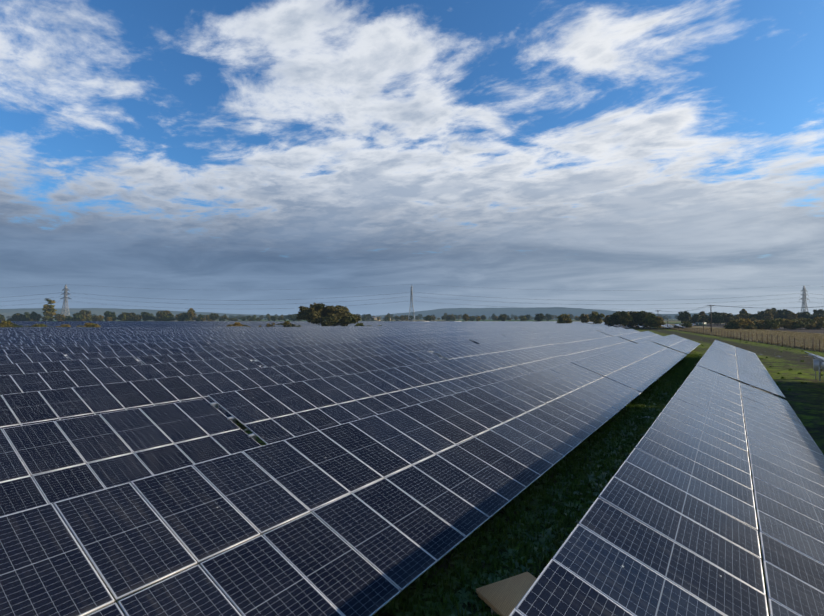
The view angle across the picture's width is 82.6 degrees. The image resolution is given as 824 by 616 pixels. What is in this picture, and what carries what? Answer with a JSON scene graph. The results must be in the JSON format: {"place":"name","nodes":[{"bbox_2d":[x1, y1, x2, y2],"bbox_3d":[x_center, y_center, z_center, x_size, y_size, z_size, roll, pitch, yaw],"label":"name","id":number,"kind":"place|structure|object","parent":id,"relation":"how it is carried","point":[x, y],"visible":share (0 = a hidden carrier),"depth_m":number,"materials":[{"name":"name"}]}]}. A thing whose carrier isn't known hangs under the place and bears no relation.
{"place":"outdoors","nodes":[
{"label":"outdoors","id":0,"kind":"place"},
{"bbox_2d":[0,324,623,332],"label":"solar panels","id":1,"kind":"object","parent":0,"point":[113,329],"visible":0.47,"depth_m":142.48,"materials":[{"name":"blue glass"}]},
{"bbox_2d":[0,321,695,328],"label":"solar panels","id":2,"kind":"object","parent":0,"point":[119,324],"visible":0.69,"depth_m":275.22,"materials":[{"name":"glass"}]},
{"bbox_2d":[0,308,733,318],"bbox_3d":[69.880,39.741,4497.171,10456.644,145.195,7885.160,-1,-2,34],"label":"hills","id":3,"kind":"structure","parent":0,"point":[5,313],"depth_m":5675.99,"materials":[{"name":"green plant"}]},
{"bbox_2d":[0,0,823,315],"label":"sky","id":4,"kind":"structure","parent":0,"point":[218,151],"materials":[{"name":"blue"}]},
{"bbox_2d":[5,319,823,615],"bbox_3d":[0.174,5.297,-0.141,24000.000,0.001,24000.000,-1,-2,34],"label":"ground","id":5,"kind":"structure","parent":0,"point":[805,401],"depth_m":34.14,"materials":[{"name":"green plant"}]},
{"bbox_2d":[0,320,15,326],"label":"bush","id":6,"kind":"object","parent":5,"relation":"on","point":[3,323],"visible":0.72,"depth_m":197.92,"materials":[{"name":"green plant"}]},
{"bbox_2d":[12,313,23,320],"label":"tree","id":7,"kind":"object","parent":5,"relation":"on","point":[17,316],"visible":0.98,"depth_m":575.46,"materials":[{"name":"green plant"}]},
{"bbox_2d":[24,312,29,318],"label":"tree","id":8,"kind":"object","parent":5,"relation":"on","point":[26,314],"visible":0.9,"depth_m":586.02,"materials":[{"name":"green plant"}]},
{"bbox_2d":[29,311,37,319],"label":"tree","id":9,"kind":"object","parent":5,"relation":"on","point":[33,314],"visible":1,"depth_m":572.98,"materials":[{"name":"green plant"}]},
{"bbox_2d":[30,314,41,320],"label":"tree","id":10,"kind":"object","parent":5,"relation":"on","point":[39,316],"visible":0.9,"depth_m":577.19,"materials":[{"name":"green plant"}]},
{"bbox_2d":[34,324,46,326],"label":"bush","id":11,"kind":"object","parent":5,"relation":"on","point":[40,325],"visible":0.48,"depth_m":197.33,"materials":[{"name":"green plant"}]},
{"bbox_2d":[41,298,56,320],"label":"tree","id":12,"kind":"object","parent":5,"relation":"on","point":[49,311],"visible":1,"depth_m":573.91,"materials":[{"name":"green plant"}]},
{"bbox_2d":[55,314,65,320],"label":"tree","id":13,"kind":"object","parent":5,"relation":"on","point":[59,317],"visible":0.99,"depth_m":573.88,"materials":[{"name":"green plant"}]},
{"bbox_2d":[60,285,71,315],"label":"pylon","id":14,"kind":"object","parent":5,"relation":"on","point":[65,290],"visible":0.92,"depth_m":636.51,"materials":[{"name":"metal"}]},
{"bbox_2d":[1,284,823,308],"bbox_3d":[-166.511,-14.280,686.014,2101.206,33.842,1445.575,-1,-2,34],"label":"power lines","id":15,"kind":"object","parent":14,"relation":"attached to","point":[422,297],"visible":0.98,"depth_m":640.61,"materials":[{"name":"grey metal"}]},
{"bbox_2d":[72,313,82,320],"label":"tree","id":16,"kind":"object","parent":5,"relation":"on","point":[77,316],"visible":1,"depth_m":579.34,"materials":[{"name":"green plant"}]},
{"bbox_2d":[79,310,91,316],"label":"tree","id":17,"kind":"object","parent":5,"relation":"on","point":[87,312],"visible":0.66,"depth_m":621.15,"materials":[{"name":"green plant"}]},
{"bbox_2d":[92,315,100,320],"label":"tree","id":18,"kind":"object","parent":5,"relation":"on","point":[95,317],"visible":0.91,"depth_m":587.62,"materials":[{"name":"green plant"}]},
{"bbox_2d":[104,311,115,317],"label":"tree","id":19,"kind":"object","parent":5,"relation":"on","point":[106,313],"visible":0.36,"depth_m":623.45,"materials":[{"name":"green plant"}]},
{"bbox_2d":[108,314,116,320],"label":"tree","id":20,"kind":"object","parent":5,"relation":"on","point":[113,316],"visible":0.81,"depth_m":584.51,"materials":[{"name":"green plant"}]},
{"bbox_2d":[121,314,128,320],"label":"tree","id":21,"kind":"object","parent":5,"relation":"on","point":[124,318],"visible":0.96,"depth_m":584.16,"materials":[{"name":"green plant"}]},
{"bbox_2d":[125,312,135,320],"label":"tree","id":22,"kind":"object","parent":5,"relation":"on","point":[131,316],"visible":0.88,"depth_m":588.13,"materials":[{"name":"green plant"}]},
{"bbox_2d":[133,315,142,320],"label":"tree","id":23,"kind":"object","parent":5,"relation":"on","point":[138,318],"visible":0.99,"depth_m":585.87,"materials":[{"name":"green plant"}]},
{"bbox_2d":[140,312,150,320],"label":"tree","id":24,"kind":"object","parent":5,"relation":"on","point":[143,314],"visible":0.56,"depth_m":627.29,"materials":[{"name":"green plant"}]},
{"bbox_2d":[144,315,154,319],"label":"tree","id":25,"kind":"object","parent":5,"relation":"on","point":[148,317],"visible":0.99,"depth_m":592.87,"materials":[{"name":"green plant"}]},
{"bbox_2d":[156,311,166,320],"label":"tree","id":26,"kind":"object","parent":5,"relation":"on","point":[159,314],"visible":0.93,"depth_m":588.50,"materials":[{"name":"green plant"}]},
{"bbox_2d":[160,315,168,320],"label":"tree","id":27,"kind":"object","parent":5,"relation":"on","point":[166,317],"visible":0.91,"depth_m":589.31,"materials":[{"name":"green plant"}]},
{"bbox_2d":[183,313,189,320],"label":"tree","id":28,"kind":"object","parent":5,"relation":"on","point":[186,317],"visible":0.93,"depth_m":594.00,"materials":[{"name":"green plant"}]},
{"bbox_2d":[187,308,194,320],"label":"tree","id":29,"kind":"object","parent":5,"relation":"on","point":[190,313],"visible":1,"depth_m":587.69,"materials":[{"name":"green plant"}]},
{"bbox_2d":[209,313,218,320],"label":"tree","id":30,"kind":"object","parent":5,"relation":"on","point":[214,316],"visible":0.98,"depth_m":687.30,"materials":[{"name":"green plant"}]},
{"bbox_2d":[266,322,275,326],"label":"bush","id":31,"kind":"object","parent":5,"relation":"on","point":[269,325],"visible":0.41,"depth_m":220.12,"materials":[{"name":"green plant"}]},
{"bbox_2d":[282,321,293,326],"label":"bush","id":32,"kind":"object","parent":5,"relation":"on","point":[286,323],"visible":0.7,"depth_m":218.64,"materials":[{"name":"green plant"}]},
{"bbox_2d":[296,303,360,326],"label":"tree","id":33,"kind":"object","parent":5,"relation":"on","point":[336,315],"visible":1,"depth_m":197.14,"materials":[{"name":"green plant"}]},
{"bbox_2d":[408,284,414,320],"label":"pylon","id":34,"kind":"object","parent":5,"relation":"on","point":[411,296],"visible":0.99,"depth_m":630.63,"materials":[{"name":"metal"}]},
{"bbox_2d":[6,329,823,591],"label":"solar mounting","id":35,"kind":"object","parent":5,"relation":"on","point":[231,418],"visible":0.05,"depth_m":27.27,"materials":[{"name":"grey metal"}]},
{"bbox_2d":[0,328,823,615],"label":"solar panels","id":36,"kind":"object","parent":35,"relation":"on","point":[152,466],"visible":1,"depth_m":11.22,"materials":[{"name":"blue glass"}]},
{"bbox_2d":[425,315,431,320],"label":"tree","id":37,"kind":"object","parent":5,"relation":"on","point":[428,318],"visible":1,"depth_m":638.87,"materials":[{"name":"green plant"}]},
{"bbox_2d":[462,314,469,320],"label":"tree","id":38,"kind":"object","parent":5,"relation":"on","point":[465,317],"visible":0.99,"depth_m":598.01,"materials":[{"name":"green plant"}]},
{"bbox_2d":[498,314,506,320],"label":"tree","id":39,"kind":"object","parent":5,"relation":"on","point":[501,317],"visible":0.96,"depth_m":559.35,"materials":[{"name":"green plant"}]},
{"bbox_2d":[476,572,536,615],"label":"plywood sheet","id":40,"kind":"object","parent":5,"relation":"on","point":[504,597],"visible":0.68,"depth_m":8.72,"materials":[{"name":"brown wood"}]},
{"bbox_2d":[375,396,669,615],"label":"grass tufts","id":41,"kind":"object","parent":5,"relation":"on","point":[525,549],"depth_m":12.31,"materials":[{"name":"green plant"}]},
{"bbox_2d":[519,315,526,320],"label":"tree","id":42,"kind":"object","parent":5,"relation":"on","point":[523,318],"visible":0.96,"depth_m":600.44,"materials":[{"name":"green plant"}]},
{"bbox_2d":[381,380,680,615],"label":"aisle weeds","id":43,"kind":"object","parent":5,"relation":"on","point":[464,595],"visible":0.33,"depth_m":11.27,"materials":[{"name":"green plant"}]},
{"bbox_2d":[534,313,544,320],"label":"tree","id":44,"kind":"object","parent":5,"relation":"on","point":[538,317],"visible":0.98,"depth_m":520.23,"materials":[{"name":"green plant"}]},
{"bbox_2d":[545,314,551,319],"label":"tree","id":45,"kind":"object","parent":5,"relation":"on","point":[549,316],"visible":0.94,"depth_m":881.60,"materials":[{"name":"green plant"}]},
{"bbox_2d":[557,313,572,322],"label":"tree","id":46,"kind":"object","parent":5,"relation":"on","point":[563,318],"visible":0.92,"depth_m":309.25,"materials":[{"name":"green plant"}]},
{"bbox_2d":[579,314,589,322],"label":"tree","id":47,"kind":"object","parent":5,"relation":"on","point":[583,318],"visible":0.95,"depth_m":340.38,"materials":[{"name":"green plant"}]},
{"bbox_2d":[588,311,604,323],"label":"tree","id":48,"kind":"object","parent":5,"relation":"on","point":[595,317],"visible":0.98,"depth_m":300.65,"materials":[{"name":"green plant"}]},
{"bbox_2d":[603,315,609,326],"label":"tree","id":49,"kind":"object","parent":5,"relation":"on","point":[605,320],"visible":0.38,"depth_m":244.94,"materials":[{"name":"green plant"}]},
{"bbox_2d":[607,313,619,324],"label":"tree","id":50,"kind":"object","parent":5,"relation":"on","point":[612,319],"visible":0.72,"depth_m":238.29,"materials":[{"name":"green plant"}]},
{"bbox_2d":[616,311,632,325],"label":"tree","id":51,"kind":"object","parent":5,"relation":"on","point":[625,318],"visible":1,"depth_m":231.72,"materials":[{"name":"green plant"}]},
{"bbox_2d":[626,311,638,328],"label":"tree","id":52,"kind":"object","parent":5,"relation":"on","point":[632,314],"visible":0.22,"depth_m":240.37,"materials":[{"name":"green plant"}]},
{"bbox_2d":[633,311,650,327],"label":"tree","id":53,"kind":"object","parent":5,"relation":"on","point":[640,316],"visible":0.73,"depth_m":234.28,"materials":[{"name":"green plant"}]},
{"bbox_2d":[642,313,657,328],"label":"tree","id":54,"kind":"object","parent":5,"relation":"on","point":[649,321],"visible":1,"depth_m":228.75,"materials":[{"name":"green plant"}]},
{"bbox_2d":[652,316,665,329],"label":"tree","id":55,"kind":"object","parent":5,"relation":"on","point":[659,322],"visible":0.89,"depth_m":226.72,"materials":[{"name":"green plant"}]},
{"bbox_2d":[637,353,703,399],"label":"grass tufts","id":56,"kind":"object","parent":5,"relation":"on","point":[685,366],"depth_m":40.03,"materials":[{"name":"green plant"}]},
{"bbox_2d":[677,311,690,322],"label":"tree","id":57,"kind":"object","parent":5,"relation":"on","point":[682,317],"visible":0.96,"depth_m":356.82,"materials":[{"name":"green plant"}]},
{"bbox_2d":[681,321,692,327],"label":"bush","id":58,"kind":"object","parent":5,"relation":"on","point":[688,324],"visible":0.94,"depth_m":243.33,"materials":[{"name":"green plant"}]},
{"bbox_2d":[691,314,700,322],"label":"tree","id":59,"kind":"object","parent":5,"relation":"on","point":[695,318],"visible":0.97,"depth_m":360.92,"materials":[{"name":"green plant"}]},
{"bbox_2d":[696,322,706,325],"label":"container","id":60,"kind":"object","parent":5,"relation":"on","point":[700,323],"visible":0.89,"depth_m":337.18,"materials":[{"name":"metal"}]},
{"bbox_2d":[699,316,708,322],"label":"tree","id":61,"kind":"object","parent":5,"relation":"on","point":[703,318],"visible":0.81,"depth_m":350.15,"materials":[{"name":"green plant"}]},
{"bbox_2d":[709,314,723,325],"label":"tree","id":62,"kind":"object","parent":5,"relation":"on","point":[716,318],"visible":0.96,"depth_m":348.67,"materials":[{"name":"green plant"}]},
{"bbox_2d":[718,312,733,324],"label":"tree","id":63,"kind":"object","parent":5,"relation":"on","point":[729,317],"visible":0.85,"depth_m":351.74,"materials":[{"name":"green plant"}]},
{"bbox_2d":[725,322,739,328],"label":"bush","id":64,"kind":"object","parent":5,"relation":"on","point":[732,326],"visible":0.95,"depth_m":217.22,"materials":[{"name":"green plant"}]},
{"bbox_2d":[651,340,823,390],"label":"grass tussocks","id":65,"kind":"object","parent":5,"relation":"on","point":[782,377],"depth_m":46.80,"materials":[{"name":"green plant"}]},
{"bbox_2d":[730,319,747,328],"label":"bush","id":66,"kind":"object","parent":5,"relation":"on","point":[740,323],"visible":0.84,"depth_m":215.64,"materials":[{"name":"green plant"}]},
{"bbox_2d":[736,314,748,318],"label":"tree","id":67,"kind":"object","parent":5,"relation":"on","point":[742,316],"visible":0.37,"depth_m":370.18,"materials":[{"name":"green plant"}]},
{"bbox_2d":[663,325,823,351],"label":"deer fence","id":68,"kind":"object","parent":5,"relation":"on","point":[696,329],"visible":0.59,"depth_m":97.85,"materials":[{"name":"brown wood"}]},
{"bbox_2d":[665,328,823,351],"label":"field","id":69,"kind":"structure","parent":5,"relation":"on","point":[800,336],"depth_m":133.58,"materials":[{"name":"plant"}]},
{"bbox_2d":[741,318,754,328],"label":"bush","id":70,"kind":"object","parent":5,"relation":"on","point":[749,321],"visible":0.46,"depth_m":217.16,"materials":[{"name":"green plant"}]},
{"bbox_2d":[745,324,756,328],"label":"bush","id":71,"kind":"object","parent":5,"relation":"on","point":[750,327],"visible":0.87,"depth_m":212.49,"materials":[{"name":"green plant"}]},
{"bbox_2d":[749,314,760,320],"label":"tree","id":72,"kind":"object","parent":5,"relation":"on","point":[757,316],"visible":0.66,"depth_m":366.15,"materials":[{"name":"green plant"}]},
{"bbox_2d":[752,321,761,328],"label":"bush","id":73,"kind":"object","parent":5,"relation":"on","point":[756,324],"visible":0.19,"depth_m":216.16,"materials":[{"name":"green plant"}]},
{"bbox_2d":[758,321,770,329],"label":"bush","id":74,"kind":"object","parent":5,"relation":"on","point":[763,327],"visible":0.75,"depth_m":215.86,"materials":[{"name":"green plant"}]},
{"bbox_2d":[763,311,773,320],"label":"tree","id":75,"kind":"object","parent":5,"relation":"on","point":[768,315],"visible":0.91,"depth_m":362.44,"materials":[{"name":"green plant"}]},
{"bbox_2d":[762,319,779,329],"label":"bush","id":76,"kind":"object","parent":5,"relation":"on","point":[773,324],"visible":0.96,"depth_m":213.90,"materials":[{"name":"green plant"}]},
{"bbox_2d":[766,308,779,317],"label":"tree","id":77,"kind":"object","parent":5,"relation":"on","point":[774,312],"visible":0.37,"depth_m":390.88,"materials":[{"name":"green plant"}]},
{"bbox_2d":[774,318,786,328],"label":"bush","id":78,"kind":"object","parent":5,"relation":"on","point":[779,319],"visible":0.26,"depth_m":231.79,"materials":[{"name":"green plant"}]},
{"bbox_2d":[776,309,790,318],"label":"tree","id":79,"kind":"object","parent":5,"relation":"on","point":[783,313],"visible":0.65,"depth_m":389.10,"materials":[{"name":"green plant"}]},
{"bbox_2d":[779,319,792,328],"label":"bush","id":80,"kind":"object","parent":5,"relation":"on","point":[783,323],"visible":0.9,"depth_m":228.79,"materials":[{"name":"green plant"}]},
{"bbox_2d":[787,313,797,319],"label":"tree","id":81,"kind":"object","parent":5,"relation":"on","point":[792,316],"visible":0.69,"depth_m":378.31,"materials":[{"name":"green plant"}]},
{"bbox_2d":[789,320,806,328],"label":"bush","id":82,"kind":"object","parent":5,"relation":"on","point":[799,323],"visible":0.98,"depth_m":227.03,"materials":[{"name":"green plant"}]},
{"bbox_2d":[799,286,809,311],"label":"pylon","id":83,"kind":"object","parent":5,"relation":"on","point":[803,296],"visible":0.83,"depth_m":657.35,"materials":[{"name":"metal"}]},
{"bbox_2d":[796,311,812,318],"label":"tree","id":84,"kind":"object","parent":5,"relation":"on","point":[806,315],"visible":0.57,"depth_m":382.48,"materials":[{"name":"green plant"}]},
{"bbox_2d":[800,318,816,328],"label":"tree","id":85,"kind":"object","parent":5,"relation":"on","point":[809,324],"visible":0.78,"depth_m":228.30,"materials":[{"name":"green plant"}]},
{"bbox_2d":[809,314,823,321],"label":"tree","id":86,"kind":"object","parent":5,"relation":"on","point":[815,316],"visible":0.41,"depth_m":373.94,"materials":[{"name":"green plant"}]},
{"bbox_2d":[810,323,822,328],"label":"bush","id":87,"kind":"object","parent":5,"relation":"on","point":[818,326],"visible":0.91,"depth_m":229.00,"materials":[{"name":"green plant"}]},
{"bbox_2d":[812,309,823,314],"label":"tree","id":88,"kind":"object","parent":5,"relation":"on","point":[819,311],"visible":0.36,"depth_m":391.26,"materials":[{"name":"green plant"}]},
{"bbox_2d":[813,359,823,378],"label":"inverter cabinet","id":89,"kind":"object","parent":5,"relation":"on","point":[815,364],"visible":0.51,"depth_m":40.98,"materials":[{"name":"metal"}]},
{"bbox_2d":[813,316,823,326],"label":"tree","id":90,"kind":"object","parent":5,"relation":"on","point":[819,320],"visible":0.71,"depth_m":230.88,"materials":[{"name":"green plant"}]},
{"bbox_2d":[376,307,620,317],"bbox_3d":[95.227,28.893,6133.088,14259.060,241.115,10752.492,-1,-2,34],"label":"hills","id":91,"kind":"structure","parent":0,"point":[532,312],"depth_m":8969.17,"materials":[{"name":"green plant"}]},
{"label":"utility pole","id":92,"kind":"object","parent":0,"visible":0},
{"bbox_2d":[652,305,823,312],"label":"pole wires","id":93,"kind":"object","parent":92,"relation":"attached to","point":[731,306],"visible":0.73,"depth_m":164.29,"materials":[{"name":"grey metal"}]}
]}

